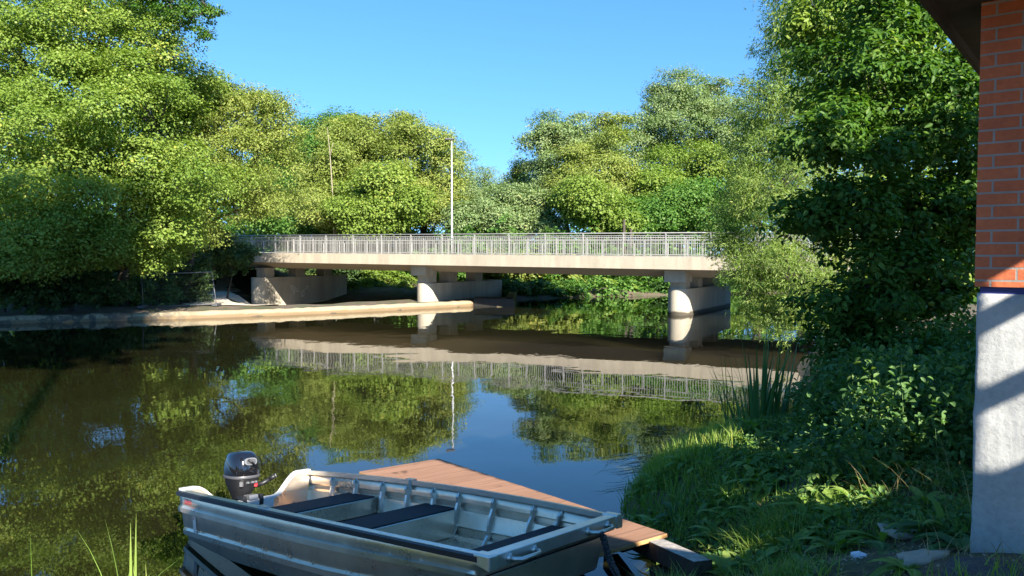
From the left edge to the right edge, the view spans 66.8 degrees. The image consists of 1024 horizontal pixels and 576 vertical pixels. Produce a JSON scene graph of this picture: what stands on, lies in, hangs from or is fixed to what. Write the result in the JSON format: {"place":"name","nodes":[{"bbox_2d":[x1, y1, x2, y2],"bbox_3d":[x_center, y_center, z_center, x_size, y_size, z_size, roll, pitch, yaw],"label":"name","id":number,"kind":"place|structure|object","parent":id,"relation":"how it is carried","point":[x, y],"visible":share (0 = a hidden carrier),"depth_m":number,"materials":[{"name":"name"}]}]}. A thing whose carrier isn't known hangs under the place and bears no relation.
{"place":"outdoors","nodes":[
{"label":"outdoors","id":0,"kind":"place"},
{"bbox_2d":[184,266,277,305],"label":"path","id":1,"kind":"structure","parent":0,"point":[220,285],"depth_m":47.55,"materials":[{"name":"grey concrete"}]},
{"bbox_2d":[0,0,973,253],"label":"sky","id":2,"kind":"structure","parent":0,"point":[480,68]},
{"bbox_2d":[0,293,976,575],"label":"water","id":3,"kind":"structure","parent":0,"point":[116,427],"depth_m":14.40,"materials":[{"name":"liquid"}]},
{"bbox_2d":[176,469,621,575],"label":"aluminium motorboat","id":4,"kind":"object","parent":3,"relation":"on","point":[327,523],"visible":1,"depth_m":6.57,"materials":[{"name":"metal"}]},
{"bbox_2d":[223,450,276,504],"bbox_3d":[-2.759,2.331,8.172,0.513,1.252,0.429,2,3,38],"label":"outboard motor","id":5,"kind":"object","parent":4,"relation":"attached to","point":[241,474],"visible":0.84,"depth_m":8.04,"materials":[{"name":"black plastic"}]},
{"bbox_2d":[599,531,620,575],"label":"mooring chain","id":6,"kind":"object","parent":4,"relation":"hanging from","point":[610,561],"visible":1,"depth_m":5.46,"materials":[{"name":"black metal"}]},
{"bbox_2d":[359,459,666,556],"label":"dock platform","id":7,"kind":"structure","parent":3,"relation":"on","point":[627,536],"depth_m":8.24,"materials":[{"name":"brown wood"}]},
{"bbox_2d":[585,403,741,492],"bbox_3d":[2.519,2.244,11.672,1.670,0.002,6.353,1,3,26],"label":"water weed","id":8,"kind":"object","parent":3,"relation":"on","point":[636,470],"visible":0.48,"depth_m":10.51,"materials":[{"name":"green plant"}]},
{"bbox_2d":[0,267,1023,575],"bbox_3d":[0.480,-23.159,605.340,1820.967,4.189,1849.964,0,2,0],"label":"ground","id":9,"kind":"structure","parent":0,"point":[386,295],"depth_m":19.16,"materials":[{"name":"green plant"}]},
{"bbox_2d":[0,215,67,314],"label":"shrub","id":10,"kind":"object","parent":9,"relation":"on","point":[18,299],"visible":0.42,"depth_m":33.21,"materials":[{"name":"green plant"}]},
{"bbox_2d":[20,258,139,311],"bbox_3d":[-19.620,-0.387,35.083,4.261,3.807,4.579,2,3,44],"label":"shrub","id":11,"kind":"object","parent":9,"relation":"on","point":[82,290],"visible":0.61,"depth_m":34.23,"materials":[{"name":"green plant"}]},
{"bbox_2d":[0,0,163,306],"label":"alder tree","id":12,"kind":"object","parent":9,"relation":"on","point":[21,168],"visible":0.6,"depth_m":29.73,"materials":[{"name":"green plant"}]},
{"bbox_2d":[30,535,134,575],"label":"grass tuft","id":13,"kind":"object","parent":9,"relation":"on","point":[69,564],"visible":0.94,"depth_m":4.97,"materials":[{"name":"green plant"}]},
{"bbox_2d":[105,521,136,575],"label":"grass tuft","id":14,"kind":"object","parent":9,"relation":"on","point":[135,568],"visible":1,"depth_m":4.92,"materials":[{"name":"green plant"}]},
{"bbox_2d":[0,0,266,305],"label":"alder tree","id":15,"kind":"object","parent":9,"relation":"on","point":[135,89],"visible":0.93,"depth_m":31.54,"materials":[{"name":"green plant"}]},
{"bbox_2d":[90,258,182,306],"bbox_3d":[-18.943,-0.465,38.773,4.329,3.712,4.340,-2,3,-41],"label":"shrub","id":16,"kind":"object","parent":9,"relation":"on","point":[136,300],"visible":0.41,"depth_m":38.36,"materials":[{"name":"green plant"}]},
{"bbox_2d":[71,0,230,193],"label":"alder tree","id":17,"kind":"object","parent":9,"relation":"on","point":[186,8],"visible":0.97,"depth_m":32.47,"materials":[{"name":"green plant"}]},
{"bbox_2d":[138,253,218,302],"bbox_3d":[-17.671,-0.639,40.633,4.819,3.815,3.293,2,3,33],"label":"shrub","id":18,"kind":"object","parent":9,"relation":"on","point":[199,262],"visible":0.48,"depth_m":39.87,"materials":[{"name":"green plant"}]},
{"bbox_2d":[137,272,221,307],"bbox_3d":[-15.789,0.070,36.978,3.715,1.667,0.775,-1,3,-26],"label":"wire fence","id":19,"kind":"object","parent":9,"relation":"on","point":[148,306],"visible":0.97,"depth_m":37.06,"materials":[{"name":"grey"}]},
{"bbox_2d":[171,226,265,297],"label":"shrub","id":20,"kind":"object","parent":9,"relation":"on","point":[238,256],"visible":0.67,"depth_m":44.94,"materials":[{"name":"green plant"}]},
{"bbox_2d":[130,74,319,303],"bbox_3d":[-14.249,-4.610,38.318,9.234,11.681,8.079,0,2,0],"label":"willow tree","id":21,"kind":"object","parent":9,"relation":"on","point":[249,131],"visible":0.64,"depth_m":37.77,"materials":[{"name":"green plant"}]},
{"bbox_2d":[0,300,472,323],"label":"quay wall","id":22,"kind":"structure","parent":9,"relation":"on","point":[54,318],"depth_m":34.50,"materials":[{"name":"concrete"}]},
{"bbox_2d":[223,130,347,248],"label":"maple tree","id":23,"kind":"object","parent":9,"relation":"on","point":[276,226],"visible":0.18,"depth_m":66.37,"materials":[{"name":"green plant"}]},
{"bbox_2d":[275,244,363,280],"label":"bush","id":24,"kind":"object","parent":9,"relation":"on","point":[310,272],"visible":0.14,"depth_m":63.15,"materials":[{"name":"green plant"}]},
{"bbox_2d":[290,129,359,272],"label":"birch tree","id":25,"kind":"object","parent":9,"relation":"on","point":[319,165],"visible":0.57,"depth_m":62.68,"materials":[{"name":"green plant"}]},
{"bbox_2d":[287,104,375,188],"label":"maple tree","id":26,"kind":"object","parent":9,"relation":"on","point":[316,119],"visible":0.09,"depth_m":73.30,"materials":[{"name":"green plant"}]},
{"bbox_2d":[327,127,336,273],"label":"dead tree","id":27,"kind":"object","parent":9,"relation":"on","point":[332,189],"visible":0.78,"depth_m":61.65,"materials":[{"name":"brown wood"}]},
{"bbox_2d":[311,109,442,246],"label":"willow tree","id":28,"kind":"object","parent":9,"relation":"on","point":[358,136],"visible":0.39,"depth_m":67.72,"materials":[{"name":"green plant"}]},
{"bbox_2d":[316,157,444,273],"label":"maple tree","id":29,"kind":"object","parent":9,"relation":"on","point":[378,201],"visible":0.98,"depth_m":58.89,"materials":[{"name":"green plant"}]},
{"bbox_2d":[347,270,417,289],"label":"bush","id":30,"kind":"object","parent":9,"relation":"on","point":[381,278],"visible":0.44,"depth_m":58.01,"materials":[{"name":"green plant"}]},
{"bbox_2d":[0,115,825,256],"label":"woodland","id":31,"kind":"object","parent":9,"relation":"on","point":[587,231],"depth_m":93.82,"materials":[{"name":"green plant"}]},
{"bbox_2d":[0,195,827,304],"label":"undergrowth","id":32,"kind":"object","parent":9,"relation":"on","point":[608,282],"visible":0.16,"depth_m":56.07,"materials":[{"name":"green plant"}]},
{"bbox_2d":[366,113,474,253],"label":"willow tree","id":33,"kind":"object","parent":9,"relation":"on","point":[432,148],"visible":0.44,"depth_m":64.59,"materials":[{"name":"green plant"}]},
{"bbox_2d":[424,120,489,203],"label":"ash tree","id":34,"kind":"object","parent":9,"relation":"on","point":[476,188],"visible":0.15,"depth_m":82.01,"materials":[{"name":"green plant"}]},
{"bbox_2d":[459,163,511,198],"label":"poplar tree","id":35,"kind":"object","parent":9,"relation":"on","point":[483,177],"visible":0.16,"depth_m":107.99,"materials":[{"name":"green plant"}]},
{"bbox_2d":[474,292,516,306],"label":"landing wall","id":36,"kind":"structure","parent":9,"relation":"on","point":[510,300],"depth_m":41.94,"materials":[{"name":"black concrete"}]},
{"bbox_2d":[429,181,572,249],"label":"willow tree","id":37,"kind":"object","parent":9,"relation":"on","point":[486,212],"visible":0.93,"depth_m":61.03,"materials":[{"name":"green plant"}]},
{"bbox_2d":[489,152,543,204],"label":"poplar tree","id":38,"kind":"object","parent":9,"relation":"on","point":[515,174],"visible":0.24,"depth_m":75.88,"materials":[{"name":"green plant"}]},
{"bbox_2d":[482,248,586,286],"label":"bush","id":39,"kind":"object","parent":9,"relation":"on","point":[500,276],"visible":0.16,"depth_m":53.22,"materials":[{"name":"green plant"}]},
{"bbox_2d":[502,278,586,296],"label":"bush","id":40,"kind":"object","parent":9,"relation":"on","point":[522,288],"visible":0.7,"depth_m":49.89,"materials":[{"name":"green plant"}]},
{"bbox_2d":[205,231,899,315],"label":"road bridge","id":41,"kind":"structure","parent":9,"relation":"on","point":[693,289],"depth_m":42.23,"materials":[{"name":"concrete"}]},
{"bbox_2d":[445,138,454,253],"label":"street lamp","id":42,"kind":"object","parent":41,"relation":"on","point":[451,139],"visible":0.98,"depth_m":52.25,"materials":[{"name":"metal"}]},
{"bbox_2d":[511,104,637,236],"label":"willow tree","id":43,"kind":"object","parent":9,"relation":"on","point":[545,136],"visible":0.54,"depth_m":67.35,"materials":[{"name":"green plant"}]},
{"bbox_2d":[537,109,647,197],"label":"oak tree","id":44,"kind":"object","parent":9,"relation":"on","point":[580,159],"visible":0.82,"depth_m":63.90,"materials":[{"name":"green plant"}]},
{"bbox_2d":[539,172,653,248],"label":"oak tree","id":45,"kind":"object","parent":9,"relation":"on","point":[582,201],"visible":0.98,"depth_m":58.29,"materials":[{"name":"green plant"}]},
{"bbox_2d":[543,231,661,285],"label":"bush","id":46,"kind":"object","parent":9,"relation":"on","point":[637,245],"visible":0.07,"depth_m":60.07,"materials":[{"name":"green plant"}]},
{"bbox_2d":[622,219,627,283],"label":"bare tree","id":47,"kind":"object","parent":9,"relation":"on","point":[624,230],"visible":0.2,"depth_m":56.80,"materials":[{"name":"grey plant"}]},
{"bbox_2d":[630,229,649,284],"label":"bare tree","id":48,"kind":"object","parent":9,"relation":"on","point":[632,255],"visible":0.28,"depth_m":56.86,"materials":[{"name":"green plant"}]},
{"bbox_2d":[644,278,669,294],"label":"bush","id":49,"kind":"object","parent":9,"relation":"on","point":[661,284],"visible":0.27,"depth_m":54.65,"materials":[{"name":"green plant"}]},
{"bbox_2d":[649,564,682,575],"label":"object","id":50,"kind":"structure","parent":9,"relation":"on","point":[661,568],"depth_m":6.26,"materials":[{"name":"green plant"}]},
{"bbox_2d":[633,538,712,575],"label":"timber beam","id":51,"kind":"structure","parent":9,"relation":"on","point":[660,550],"depth_m":6.00,"materials":[{"name":"grey wood"}]},
{"bbox_2d":[654,502,696,526],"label":"dock plant","id":52,"kind":"object","parent":9,"relation":"on","point":[670,511],"visible":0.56,"depth_m":7.40,"materials":[{"name":"green plant"}]},
{"bbox_2d":[616,134,753,201],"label":"oak tree","id":53,"kind":"object","parent":9,"relation":"on","point":[700,160],"visible":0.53,"depth_m":66.16,"materials":[{"name":"green plant"}]},
{"bbox_2d":[612,63,761,255],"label":"poplar tree","id":54,"kind":"object","parent":9,"relation":"on","point":[667,117],"visible":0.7,"depth_m":73.44,"materials":[{"name":"green plant"}]},
{"bbox_2d":[611,173,763,255],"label":"maple tree","id":55,"kind":"object","parent":9,"relation":"on","point":[668,206],"visible":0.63,"depth_m":61.03,"materials":[{"name":"green plant"}]},
{"bbox_2d":[725,439,763,460],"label":"dock plant","id":56,"kind":"object","parent":9,"relation":"on","point":[750,442],"visible":0.54,"depth_m":7.97,"materials":[{"name":"green plant"}]},
{"bbox_2d":[727,502,770,527],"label":"dock plant","id":57,"kind":"object","parent":9,"relation":"on","point":[749,504],"visible":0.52,"depth_m":6.59,"materials":[{"name":"green plant"}]},
{"bbox_2d":[683,328,826,425],"bbox_3d":[3.162,1.266,9.913,1.362,1.686,1.386,-1,3,-31],"label":"reed clump","id":58,"kind":"object","parent":9,"relation":"on","point":[768,403],"visible":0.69,"depth_m":9.73,"materials":[{"name":"green plant"}]},
{"bbox_2d":[745,443,805,470],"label":"dock plant","id":59,"kind":"object","parent":9,"relation":"on","point":[779,451],"visible":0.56,"depth_m":7.53,"materials":[{"name":"green plant"}]},
{"bbox_2d":[695,484,864,566],"bbox_3d":[2.041,1.881,6.157,1.293,0.767,1.283,0,2,0],"label":"grass tuft","id":60,"kind":"object","parent":9,"relation":"on","point":[777,519],"visible":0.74,"depth_m":6.10,"materials":[{"name":"green plant"}]},
{"bbox_2d":[695,0,865,352],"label":"willow tree","id":61,"kind":"object","parent":9,"relation":"on","point":[778,269],"visible":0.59,"depth_m":20.09,"materials":[{"name":"green plant"}]},
{"bbox_2d":[722,545,854,575],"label":"grass tuft","id":62,"kind":"object","parent":9,"relation":"on","point":[776,567],"visible":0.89,"depth_m":4.48,"materials":[{"name":"green plant"}]},
{"bbox_2d":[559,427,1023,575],"bbox_3d":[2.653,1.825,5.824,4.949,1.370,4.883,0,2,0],"label":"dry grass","id":63,"kind":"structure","parent":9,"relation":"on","point":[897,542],"depth_m":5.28,"materials":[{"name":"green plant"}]},
{"bbox_2d":[781,553,809,568],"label":"dock plant","id":64,"kind":"object","parent":9,"relation":"on","point":[793,560],"visible":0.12,"depth_m":5.16,"materials":[{"name":"green plant"}]},
{"bbox_2d":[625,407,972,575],"bbox_3d":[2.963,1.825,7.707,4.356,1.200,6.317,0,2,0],"label":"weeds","id":65,"kind":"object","parent":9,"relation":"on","point":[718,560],"visible":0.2,"depth_m":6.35,"materials":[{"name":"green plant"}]},
{"bbox_2d":[709,83,897,250],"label":"poplar tree","id":66,"kind":"object","parent":9,"relation":"on","point":[726,105],"visible":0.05,"depth_m":71.91,"materials":[{"name":"green plant"}]},
{"bbox_2d":[639,409,972,575],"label":"ground cover","id":67,"kind":"object","parent":9,"relation":"on","point":[967,516],"visible":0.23,"depth_m":6.26,"materials":[{"name":"green plant"}]},
{"bbox_2d":[615,408,1023,575],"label":"grass","id":68,"kind":"structure","parent":9,"relation":"on","point":[710,435],"depth_m":7.40,"materials":[{"name":"green plant"}]},
{"bbox_2d":[850,551,866,558],"bbox_3d":[2.081,1.601,4.662,0.106,0.041,0.066,0,2,0],"label":"crumpled paper","id":69,"kind":"object","parent":9,"relation":"on","point":[859,554],"visible":0.97,"depth_m":4.65,"materials":[{"name":"white paper"}]},
{"bbox_2d":[752,0,979,379],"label":"hazel tree","id":70,"kind":"object","parent":9,"relation":"on","point":[932,222],"visible":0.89,"depth_m":9.76,"materials":[{"name":"green plant"}]},
{"bbox_2d":[764,0,978,172],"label":"lilac tree","id":71,"kind":"object","parent":9,"relation":"on","point":[804,24],"visible":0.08,"depth_m":12.78,"materials":[{"name":"green plant"}]},
{"bbox_2d":[777,307,976,503],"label":"nettles","id":72,"kind":"object","parent":9,"relation":"on","point":[888,391],"visible":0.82,"depth_m":6.98,"materials":[{"name":"green plant"}]},
{"bbox_2d":[855,540,900,554],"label":"dock plant","id":73,"kind":"object","parent":9,"relation":"on","point":[880,546],"visible":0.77,"depth_m":4.86,"materials":[{"name":"green plant"}]},
{"bbox_2d":[867,557,922,575],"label":"dock plant","id":74,"kind":"object","parent":9,"relation":"on","point":[892,561],"visible":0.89,"depth_m":4.24,"materials":[{"name":"green plant"}]},
{"bbox_2d":[769,543,1022,575],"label":"pebbles","id":75,"kind":"object","parent":9,"relation":"on","point":[880,562],"visible":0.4,"depth_m":4.49,"materials":[{"name":"stone"}]},
{"bbox_2d":[877,523,916,539],"bbox_3d":[2.674,1.633,5.209,0.428,0.051,0.341,5,-1,-12],"label":"stone","id":76,"kind":"object","parent":9,"relation":"on","point":[909,536],"visible":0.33,"depth_m":5.10,"materials":[{"name":"grey stone"}]},
{"bbox_2d":[842,148,977,320],"bbox_3d":[11.081,-1.524,19.551,5.337,5.893,4.175,0,2,0],"label":"elder shrub","id":77,"kind":"object","parent":9,"relation":"on","point":[934,177],"visible":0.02,"depth_m":19.43,"materials":[{"name":"green plant"}]},
{"bbox_2d":[896,549,949,565],"bbox_3d":[2.311,1.518,4.380,0.384,0.063,0.180,-3,-1,-20],"label":"stone","id":78,"kind":"object","parent":9,"relation":"on","point":[920,557],"visible":0.69,"depth_m":4.34,"materials":[{"name":"grey stone"}]},
{"bbox_2d":[883,515,970,544],"bbox_3d":[2.781,1.586,4.991,0.532,0.139,0.536,-2,3,-33],"label":"dock plant","id":79,"kind":"object","parent":9,"relation":"on","point":[908,523],"visible":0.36,"depth_m":5.02,"materials":[{"name":"green plant"}]},
{"bbox_2d":[913,532,969,551],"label":"dock plant","id":80,"kind":"object","parent":9,"relation":"on","point":[944,544],"visible":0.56,"depth_m":4.65,"materials":[{"name":"green plant"}]},
{"bbox_2d":[919,0,1023,553],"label":"boathouse","id":81,"kind":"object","parent":9,"relation":"on","point":[986,37],"visible":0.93,"depth_m":4.39,"materials":[{"name":"orange brick"}]},
{"bbox_2d":[941,557,1023,575],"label":"paving","id":82,"kind":"structure","parent":9,"relation":"on","point":[975,565],"depth_m":4.08,"materials":[{"name":"grey stone"}]}
]}

